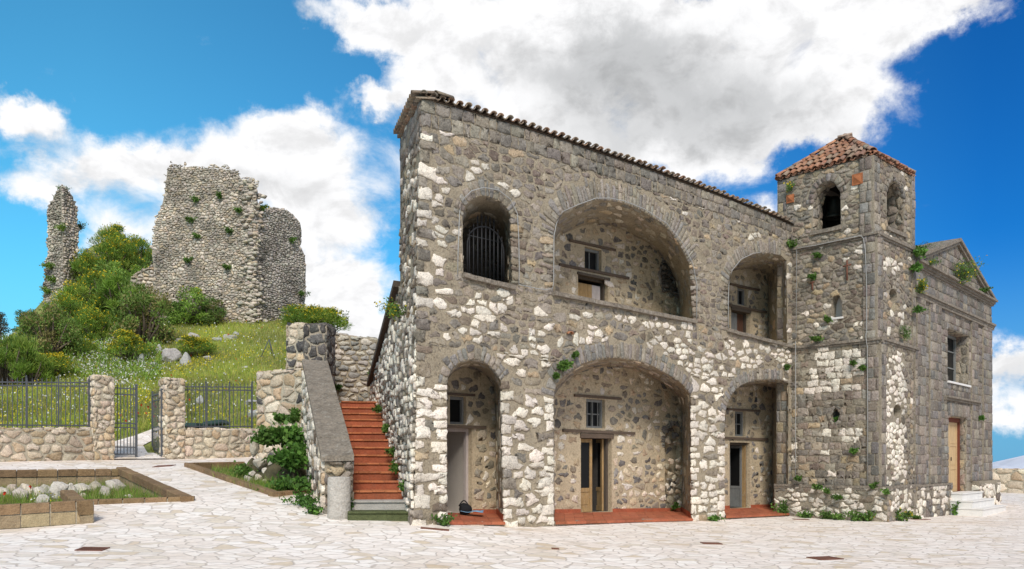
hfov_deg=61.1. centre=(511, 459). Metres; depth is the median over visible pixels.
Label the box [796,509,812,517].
weed
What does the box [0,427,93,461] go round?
garden wall
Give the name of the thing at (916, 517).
weed
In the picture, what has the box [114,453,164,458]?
pavement
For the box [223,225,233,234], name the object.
wall plant
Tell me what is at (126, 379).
wildflowers
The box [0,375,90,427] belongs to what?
iron railing
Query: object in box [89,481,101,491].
rock
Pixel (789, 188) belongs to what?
wall plant
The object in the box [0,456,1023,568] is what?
plaza
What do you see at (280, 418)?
leafy plant
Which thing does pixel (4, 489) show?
rock
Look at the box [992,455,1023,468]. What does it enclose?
mountain
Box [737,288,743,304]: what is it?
window
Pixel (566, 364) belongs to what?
wall plant
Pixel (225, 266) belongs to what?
wall plant
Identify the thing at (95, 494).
planter grass
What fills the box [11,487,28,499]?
rock
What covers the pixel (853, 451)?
wall plant
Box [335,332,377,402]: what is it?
wall
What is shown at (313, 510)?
weed
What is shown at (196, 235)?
wall plant
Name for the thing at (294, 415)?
leafy plant
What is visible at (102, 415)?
gate pillar
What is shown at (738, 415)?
window
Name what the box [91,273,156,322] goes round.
broom shrub
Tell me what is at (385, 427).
weed
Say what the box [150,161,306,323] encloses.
ruined tower
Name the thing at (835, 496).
wall plant
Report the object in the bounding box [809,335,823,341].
wall plant
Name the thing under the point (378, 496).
staircase
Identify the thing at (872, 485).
wall plant
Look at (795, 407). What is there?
cable
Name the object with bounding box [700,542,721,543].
drain cover
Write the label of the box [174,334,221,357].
flowering broom
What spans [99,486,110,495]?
rock
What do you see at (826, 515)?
weed
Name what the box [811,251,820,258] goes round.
wall plant
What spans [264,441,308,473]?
leafy plant
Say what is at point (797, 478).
wall plant
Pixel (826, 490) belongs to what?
wall plant
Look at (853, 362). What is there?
wall plant
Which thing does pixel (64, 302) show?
broom shrub
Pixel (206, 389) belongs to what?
iron railing
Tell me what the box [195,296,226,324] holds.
bush
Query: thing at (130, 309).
bush
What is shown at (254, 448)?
rock
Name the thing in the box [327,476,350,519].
stone post
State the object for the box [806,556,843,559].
drain cover
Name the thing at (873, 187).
bell tower
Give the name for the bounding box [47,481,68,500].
rock
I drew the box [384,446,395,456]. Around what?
weed
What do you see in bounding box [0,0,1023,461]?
sky
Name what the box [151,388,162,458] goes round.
gate leaf
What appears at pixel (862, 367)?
wall plant
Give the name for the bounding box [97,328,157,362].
flowering broom
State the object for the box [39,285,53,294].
wall plant
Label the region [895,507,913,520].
weed
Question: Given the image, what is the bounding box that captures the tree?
[0,312,13,342]
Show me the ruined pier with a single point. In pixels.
(62, 247)
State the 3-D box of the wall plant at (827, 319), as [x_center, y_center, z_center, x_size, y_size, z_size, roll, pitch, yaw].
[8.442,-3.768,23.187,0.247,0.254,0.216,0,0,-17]
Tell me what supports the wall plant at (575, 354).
attached to the stone house
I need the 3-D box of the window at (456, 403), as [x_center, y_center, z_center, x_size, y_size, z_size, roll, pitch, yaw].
[-1.196,-1.018,17.905,0.423,0.572,0.090,0,0,-42]
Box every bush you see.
[12,308,39,335]
[16,302,82,353]
[80,259,132,290]
[109,279,178,344]
[120,264,148,282]
[163,286,219,325]
[166,301,184,323]
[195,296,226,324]
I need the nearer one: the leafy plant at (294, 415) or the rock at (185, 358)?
the leafy plant at (294, 415)
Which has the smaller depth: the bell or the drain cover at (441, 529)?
the drain cover at (441, 529)
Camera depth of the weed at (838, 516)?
22.68 m
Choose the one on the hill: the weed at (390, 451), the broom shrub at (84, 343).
the broom shrub at (84, 343)
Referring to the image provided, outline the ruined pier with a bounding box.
[42,184,79,304]
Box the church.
[914,238,1001,517]
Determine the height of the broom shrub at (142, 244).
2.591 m
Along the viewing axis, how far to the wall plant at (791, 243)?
23.86 m
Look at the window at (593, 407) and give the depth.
20.80 m
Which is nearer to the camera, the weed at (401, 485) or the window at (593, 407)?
the weed at (401, 485)
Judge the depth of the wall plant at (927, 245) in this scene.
25.43 m
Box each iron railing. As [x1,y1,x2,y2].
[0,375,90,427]
[185,381,252,428]
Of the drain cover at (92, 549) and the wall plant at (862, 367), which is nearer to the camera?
the drain cover at (92, 549)
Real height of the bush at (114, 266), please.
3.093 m
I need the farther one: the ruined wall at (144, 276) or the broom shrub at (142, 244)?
the broom shrub at (142, 244)
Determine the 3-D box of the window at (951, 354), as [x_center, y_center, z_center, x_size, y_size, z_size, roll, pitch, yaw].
[13.812,-3.233,27.727,0.090,1.615,2.346,0,0,42]
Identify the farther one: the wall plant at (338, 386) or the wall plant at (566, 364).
the wall plant at (338, 386)
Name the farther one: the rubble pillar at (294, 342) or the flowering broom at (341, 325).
the flowering broom at (341, 325)
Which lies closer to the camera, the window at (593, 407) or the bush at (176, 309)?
the window at (593, 407)
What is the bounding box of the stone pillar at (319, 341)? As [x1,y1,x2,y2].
[303,322,335,385]
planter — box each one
[0,467,194,529]
[184,461,310,496]
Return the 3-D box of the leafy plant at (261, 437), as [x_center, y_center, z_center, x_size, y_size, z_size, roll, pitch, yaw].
[-5.870,-0.578,21.098,0.992,0.727,0.951,0,0,0]
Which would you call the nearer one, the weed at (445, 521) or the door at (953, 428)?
the weed at (445, 521)
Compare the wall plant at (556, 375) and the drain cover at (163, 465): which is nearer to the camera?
the wall plant at (556, 375)
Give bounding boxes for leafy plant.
[229,460,257,478]
[247,421,288,450]
[257,468,311,494]
[261,450,280,462]
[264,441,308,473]
[267,419,304,446]
[272,412,289,423]
[285,407,300,423]
[286,436,306,453]
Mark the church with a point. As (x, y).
(955, 326)
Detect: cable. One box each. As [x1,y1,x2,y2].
[457,187,696,318]
[728,252,760,327]
[783,339,795,481]
[796,235,867,481]
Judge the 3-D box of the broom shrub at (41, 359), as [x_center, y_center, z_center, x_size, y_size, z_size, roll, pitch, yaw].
[-19.786,-3.695,35.721,1.949,1.634,1.884,0,0,-44]
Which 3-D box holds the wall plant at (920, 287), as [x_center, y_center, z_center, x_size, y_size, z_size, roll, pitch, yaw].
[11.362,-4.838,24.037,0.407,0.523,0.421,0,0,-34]
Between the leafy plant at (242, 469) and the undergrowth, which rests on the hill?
the undergrowth
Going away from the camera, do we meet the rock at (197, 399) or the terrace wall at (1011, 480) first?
the rock at (197, 399)
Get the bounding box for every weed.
[279,489,319,506]
[302,502,322,514]
[370,404,381,412]
[381,423,389,434]
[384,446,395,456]
[388,459,399,474]
[397,479,404,490]
[431,512,456,525]
[708,514,725,520]
[770,499,790,515]
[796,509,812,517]
[818,510,837,518]
[832,512,846,519]
[843,510,865,521]
[862,510,877,521]
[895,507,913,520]
[912,515,921,518]
[951,501,960,514]
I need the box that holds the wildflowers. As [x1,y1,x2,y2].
[0,317,294,441]
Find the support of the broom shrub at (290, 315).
on the hill
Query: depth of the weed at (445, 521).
15.84 m
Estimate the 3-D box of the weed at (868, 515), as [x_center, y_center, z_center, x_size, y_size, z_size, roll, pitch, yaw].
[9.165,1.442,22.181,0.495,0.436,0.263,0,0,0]
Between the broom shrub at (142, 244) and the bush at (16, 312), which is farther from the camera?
the broom shrub at (142, 244)
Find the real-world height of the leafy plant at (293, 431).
0.727 m
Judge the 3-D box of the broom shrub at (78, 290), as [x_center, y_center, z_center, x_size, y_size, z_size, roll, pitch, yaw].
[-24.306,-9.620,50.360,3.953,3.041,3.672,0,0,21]
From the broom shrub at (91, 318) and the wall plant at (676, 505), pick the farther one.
the broom shrub at (91, 318)
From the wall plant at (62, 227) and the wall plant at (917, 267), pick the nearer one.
the wall plant at (917, 267)
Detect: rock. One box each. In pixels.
[0,487,10,496]
[6,484,17,490]
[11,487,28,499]
[20,483,34,496]
[32,487,46,495]
[36,494,48,502]
[40,484,49,491]
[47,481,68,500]
[68,483,77,492]
[74,483,89,493]
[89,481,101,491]
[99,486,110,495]
[105,479,125,491]
[138,353,143,364]
[161,348,181,362]
[179,352,190,365]
[188,332,199,337]
[196,395,202,403]
[212,337,221,341]
[223,334,237,339]
[243,399,256,404]
[248,410,256,417]
[250,434,259,456]
[253,458,266,469]
[255,474,262,481]
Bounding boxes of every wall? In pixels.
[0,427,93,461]
[129,265,154,315]
[185,427,255,458]
[255,368,301,458]
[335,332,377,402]
[992,468,1023,492]
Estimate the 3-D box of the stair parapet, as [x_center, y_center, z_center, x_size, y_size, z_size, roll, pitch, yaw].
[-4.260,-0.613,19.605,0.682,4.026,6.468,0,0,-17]
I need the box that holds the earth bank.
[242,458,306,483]
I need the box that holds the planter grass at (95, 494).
[0,462,301,503]
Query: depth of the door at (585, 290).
20.99 m
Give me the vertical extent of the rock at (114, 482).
0.380 m
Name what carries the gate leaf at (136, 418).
attached to the gate pillar at (102, 415)
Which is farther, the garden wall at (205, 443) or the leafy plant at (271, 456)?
the garden wall at (205, 443)
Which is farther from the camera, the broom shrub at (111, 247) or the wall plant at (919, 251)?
the broom shrub at (111, 247)
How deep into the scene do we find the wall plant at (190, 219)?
49.76 m
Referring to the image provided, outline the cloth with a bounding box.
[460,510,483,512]
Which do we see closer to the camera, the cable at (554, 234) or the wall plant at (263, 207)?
the cable at (554, 234)
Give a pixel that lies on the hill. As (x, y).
(147, 446)
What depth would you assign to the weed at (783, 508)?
23.91 m
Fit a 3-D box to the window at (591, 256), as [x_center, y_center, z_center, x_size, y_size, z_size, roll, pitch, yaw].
[1.861,-4.810,20.918,0.587,0.530,0.090,0,0,-42]
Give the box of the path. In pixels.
[114,428,157,459]
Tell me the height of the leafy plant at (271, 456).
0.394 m
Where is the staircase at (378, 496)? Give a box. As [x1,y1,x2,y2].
[339,401,413,520]
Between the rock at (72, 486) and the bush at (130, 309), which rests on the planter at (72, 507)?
the rock at (72, 486)
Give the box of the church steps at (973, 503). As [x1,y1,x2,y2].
[949,491,1006,516]
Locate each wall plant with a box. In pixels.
[39,259,54,269]
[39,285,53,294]
[43,275,55,283]
[53,222,66,231]
[78,221,88,230]
[182,256,192,263]
[184,216,197,223]
[189,195,200,202]
[192,232,200,238]
[215,191,221,198]
[222,263,231,269]
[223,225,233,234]
[233,206,242,213]
[259,204,268,210]
[288,236,296,244]
[297,290,310,296]
[335,384,342,391]
[374,296,400,320]
[389,302,406,316]
[553,372,559,378]
[556,359,573,371]
[571,350,579,358]
[670,501,680,510]
[783,181,794,192]
[784,364,791,370]
[786,239,798,248]
[793,475,801,481]
[806,272,816,280]
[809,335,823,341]
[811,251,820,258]
[811,484,822,490]
[821,487,829,493]
[824,314,832,322]
[830,494,842,500]
[849,360,857,366]
[849,447,858,454]
[856,364,866,370]
[868,481,878,488]
[880,488,890,494]
[900,325,911,340]
[909,261,922,272]
[912,245,928,258]
[912,305,927,313]
[914,277,928,293]
[915,240,940,248]
[929,256,941,265]
[952,255,987,285]
[978,287,993,292]
[978,415,986,420]
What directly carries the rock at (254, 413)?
on the hill
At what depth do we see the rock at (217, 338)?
45.34 m
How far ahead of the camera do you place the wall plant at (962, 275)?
26.82 m
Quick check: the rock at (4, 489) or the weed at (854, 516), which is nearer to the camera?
the rock at (4, 489)
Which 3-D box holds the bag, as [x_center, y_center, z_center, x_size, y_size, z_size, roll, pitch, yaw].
[-0.940,0.957,17.454,0.278,0.295,0.230,0,0,0]
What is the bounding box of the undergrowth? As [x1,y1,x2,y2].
[36,264,165,382]
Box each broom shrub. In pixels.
[0,333,42,384]
[7,352,56,384]
[41,290,99,328]
[56,268,126,311]
[56,334,100,356]
[68,246,109,281]
[69,306,117,340]
[87,221,130,253]
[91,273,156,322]
[92,234,149,274]
[121,233,152,268]
[277,304,346,326]
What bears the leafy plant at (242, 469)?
in the planter at (204, 468)
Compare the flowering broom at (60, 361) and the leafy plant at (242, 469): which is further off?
the flowering broom at (60, 361)
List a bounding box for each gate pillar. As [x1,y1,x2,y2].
[86,374,114,459]
[158,377,185,458]
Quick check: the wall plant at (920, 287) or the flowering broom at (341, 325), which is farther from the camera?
the flowering broom at (341, 325)
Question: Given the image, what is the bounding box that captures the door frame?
[447,428,467,502]
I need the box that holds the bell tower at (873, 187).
[774,133,921,521]
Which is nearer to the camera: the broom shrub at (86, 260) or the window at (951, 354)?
the window at (951, 354)
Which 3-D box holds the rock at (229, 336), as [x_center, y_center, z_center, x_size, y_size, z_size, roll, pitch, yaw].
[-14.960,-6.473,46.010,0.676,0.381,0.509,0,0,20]
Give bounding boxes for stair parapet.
[301,359,353,513]
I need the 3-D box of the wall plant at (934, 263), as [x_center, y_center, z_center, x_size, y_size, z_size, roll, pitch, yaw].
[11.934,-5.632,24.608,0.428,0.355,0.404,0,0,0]
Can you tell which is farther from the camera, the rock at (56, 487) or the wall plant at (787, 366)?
the wall plant at (787, 366)
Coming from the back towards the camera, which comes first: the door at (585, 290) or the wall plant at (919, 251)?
the wall plant at (919, 251)
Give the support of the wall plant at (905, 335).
attached to the bell tower at (873, 187)
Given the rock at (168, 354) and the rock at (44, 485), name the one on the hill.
the rock at (168, 354)
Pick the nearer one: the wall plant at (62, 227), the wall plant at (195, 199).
the wall plant at (195, 199)
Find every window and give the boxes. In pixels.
[450,396,462,423]
[585,248,598,270]
[586,399,601,427]
[735,411,742,435]
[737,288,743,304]
[947,335,955,381]
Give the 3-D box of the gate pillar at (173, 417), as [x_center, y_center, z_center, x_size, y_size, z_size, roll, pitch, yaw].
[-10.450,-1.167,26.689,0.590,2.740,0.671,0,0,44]
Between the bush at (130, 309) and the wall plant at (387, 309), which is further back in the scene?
the bush at (130, 309)
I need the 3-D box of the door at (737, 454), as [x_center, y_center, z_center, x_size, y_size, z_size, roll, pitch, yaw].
[6.219,0.442,24.913,1.001,1.866,0.571,0,0,-42]
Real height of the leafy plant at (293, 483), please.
0.758 m
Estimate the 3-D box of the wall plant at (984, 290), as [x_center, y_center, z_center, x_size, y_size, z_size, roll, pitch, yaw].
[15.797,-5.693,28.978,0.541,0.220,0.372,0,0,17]
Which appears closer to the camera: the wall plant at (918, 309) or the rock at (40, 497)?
the rock at (40, 497)
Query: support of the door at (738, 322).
in the stone house
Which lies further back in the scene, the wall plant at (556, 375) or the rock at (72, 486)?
the rock at (72, 486)
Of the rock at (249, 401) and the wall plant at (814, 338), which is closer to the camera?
the wall plant at (814, 338)
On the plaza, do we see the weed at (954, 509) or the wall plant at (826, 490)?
the weed at (954, 509)
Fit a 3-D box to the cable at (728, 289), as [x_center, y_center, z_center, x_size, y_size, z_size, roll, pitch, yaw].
[6.022,-4.415,22.431,1.479,2.159,0.018,0,0,-42]
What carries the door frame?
in the stone house
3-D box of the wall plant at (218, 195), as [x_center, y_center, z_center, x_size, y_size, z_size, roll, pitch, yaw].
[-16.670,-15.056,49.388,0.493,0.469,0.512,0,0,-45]
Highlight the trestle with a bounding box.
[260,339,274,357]
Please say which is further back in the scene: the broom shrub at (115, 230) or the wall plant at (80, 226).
the broom shrub at (115, 230)
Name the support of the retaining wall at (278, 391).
on the plaza
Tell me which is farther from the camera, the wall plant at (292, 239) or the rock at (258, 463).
the wall plant at (292, 239)
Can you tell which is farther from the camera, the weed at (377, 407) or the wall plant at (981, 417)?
the wall plant at (981, 417)
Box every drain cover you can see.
[74,547,109,550]
[154,465,173,466]
[420,527,448,530]
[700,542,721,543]
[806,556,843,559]
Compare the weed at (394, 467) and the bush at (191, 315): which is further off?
the bush at (191, 315)
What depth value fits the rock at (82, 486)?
19.65 m
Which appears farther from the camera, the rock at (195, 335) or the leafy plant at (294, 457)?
the rock at (195, 335)
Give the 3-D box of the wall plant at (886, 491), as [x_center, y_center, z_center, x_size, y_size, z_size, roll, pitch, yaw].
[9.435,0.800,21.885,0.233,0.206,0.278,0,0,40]
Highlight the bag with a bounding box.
[459,500,471,514]
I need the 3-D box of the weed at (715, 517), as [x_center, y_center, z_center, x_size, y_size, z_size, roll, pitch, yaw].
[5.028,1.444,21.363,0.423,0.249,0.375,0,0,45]
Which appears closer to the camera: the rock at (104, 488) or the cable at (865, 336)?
the rock at (104, 488)
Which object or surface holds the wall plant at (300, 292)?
attached to the ruined tower at (263, 277)
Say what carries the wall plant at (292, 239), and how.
attached to the ruined tower at (263, 277)
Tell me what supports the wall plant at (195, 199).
attached to the ruined tower at (263, 277)
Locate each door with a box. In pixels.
[578,276,604,300]
[581,438,607,511]
[730,442,745,507]
[731,311,745,332]
[948,418,959,491]
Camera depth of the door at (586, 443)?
20.78 m
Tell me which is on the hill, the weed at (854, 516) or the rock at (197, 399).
the rock at (197, 399)
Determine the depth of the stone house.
19.13 m
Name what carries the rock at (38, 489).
on the planter at (72, 507)
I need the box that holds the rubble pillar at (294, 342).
[286,322,304,368]
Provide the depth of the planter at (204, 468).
20.45 m
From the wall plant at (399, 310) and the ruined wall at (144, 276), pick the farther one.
the ruined wall at (144, 276)
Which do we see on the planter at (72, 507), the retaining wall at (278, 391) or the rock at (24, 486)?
the rock at (24, 486)
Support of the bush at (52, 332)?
on the hill
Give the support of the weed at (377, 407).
attached to the stone house
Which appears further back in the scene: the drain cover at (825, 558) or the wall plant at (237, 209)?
the wall plant at (237, 209)
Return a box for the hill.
[0,244,286,453]
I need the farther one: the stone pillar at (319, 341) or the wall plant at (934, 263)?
the wall plant at (934, 263)
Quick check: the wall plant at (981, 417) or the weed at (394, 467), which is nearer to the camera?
the weed at (394, 467)
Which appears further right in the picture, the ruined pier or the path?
the path
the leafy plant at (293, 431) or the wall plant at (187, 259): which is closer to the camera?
the leafy plant at (293, 431)
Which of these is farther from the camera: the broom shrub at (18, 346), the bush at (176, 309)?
the bush at (176, 309)
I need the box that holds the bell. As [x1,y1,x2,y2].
[821,189,840,221]
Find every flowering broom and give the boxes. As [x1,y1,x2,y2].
[41,351,81,377]
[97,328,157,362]
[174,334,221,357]
[288,306,351,331]
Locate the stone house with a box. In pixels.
[367,90,792,526]
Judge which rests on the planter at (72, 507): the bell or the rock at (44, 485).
the rock at (44, 485)
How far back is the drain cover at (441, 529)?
15.28 m
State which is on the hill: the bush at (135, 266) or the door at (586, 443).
the bush at (135, 266)
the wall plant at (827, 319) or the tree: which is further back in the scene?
the tree
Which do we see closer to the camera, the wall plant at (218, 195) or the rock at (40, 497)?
the rock at (40, 497)
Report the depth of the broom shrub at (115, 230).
59.66 m
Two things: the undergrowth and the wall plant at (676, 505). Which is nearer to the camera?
the wall plant at (676, 505)
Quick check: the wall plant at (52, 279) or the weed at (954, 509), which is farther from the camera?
the wall plant at (52, 279)
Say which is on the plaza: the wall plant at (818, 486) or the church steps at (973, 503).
the church steps at (973, 503)
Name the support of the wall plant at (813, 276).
attached to the bell tower at (873, 187)
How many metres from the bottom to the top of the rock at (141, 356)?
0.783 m
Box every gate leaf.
[114,383,137,456]
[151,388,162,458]
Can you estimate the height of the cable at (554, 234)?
2.359 m
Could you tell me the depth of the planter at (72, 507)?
16.95 m
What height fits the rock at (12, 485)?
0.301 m
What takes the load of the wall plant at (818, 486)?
attached to the bell tower at (873, 187)
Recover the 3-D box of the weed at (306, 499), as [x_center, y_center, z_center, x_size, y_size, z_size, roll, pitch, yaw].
[-4.165,0.805,17.275,0.797,0.454,0.580,0,0,26]

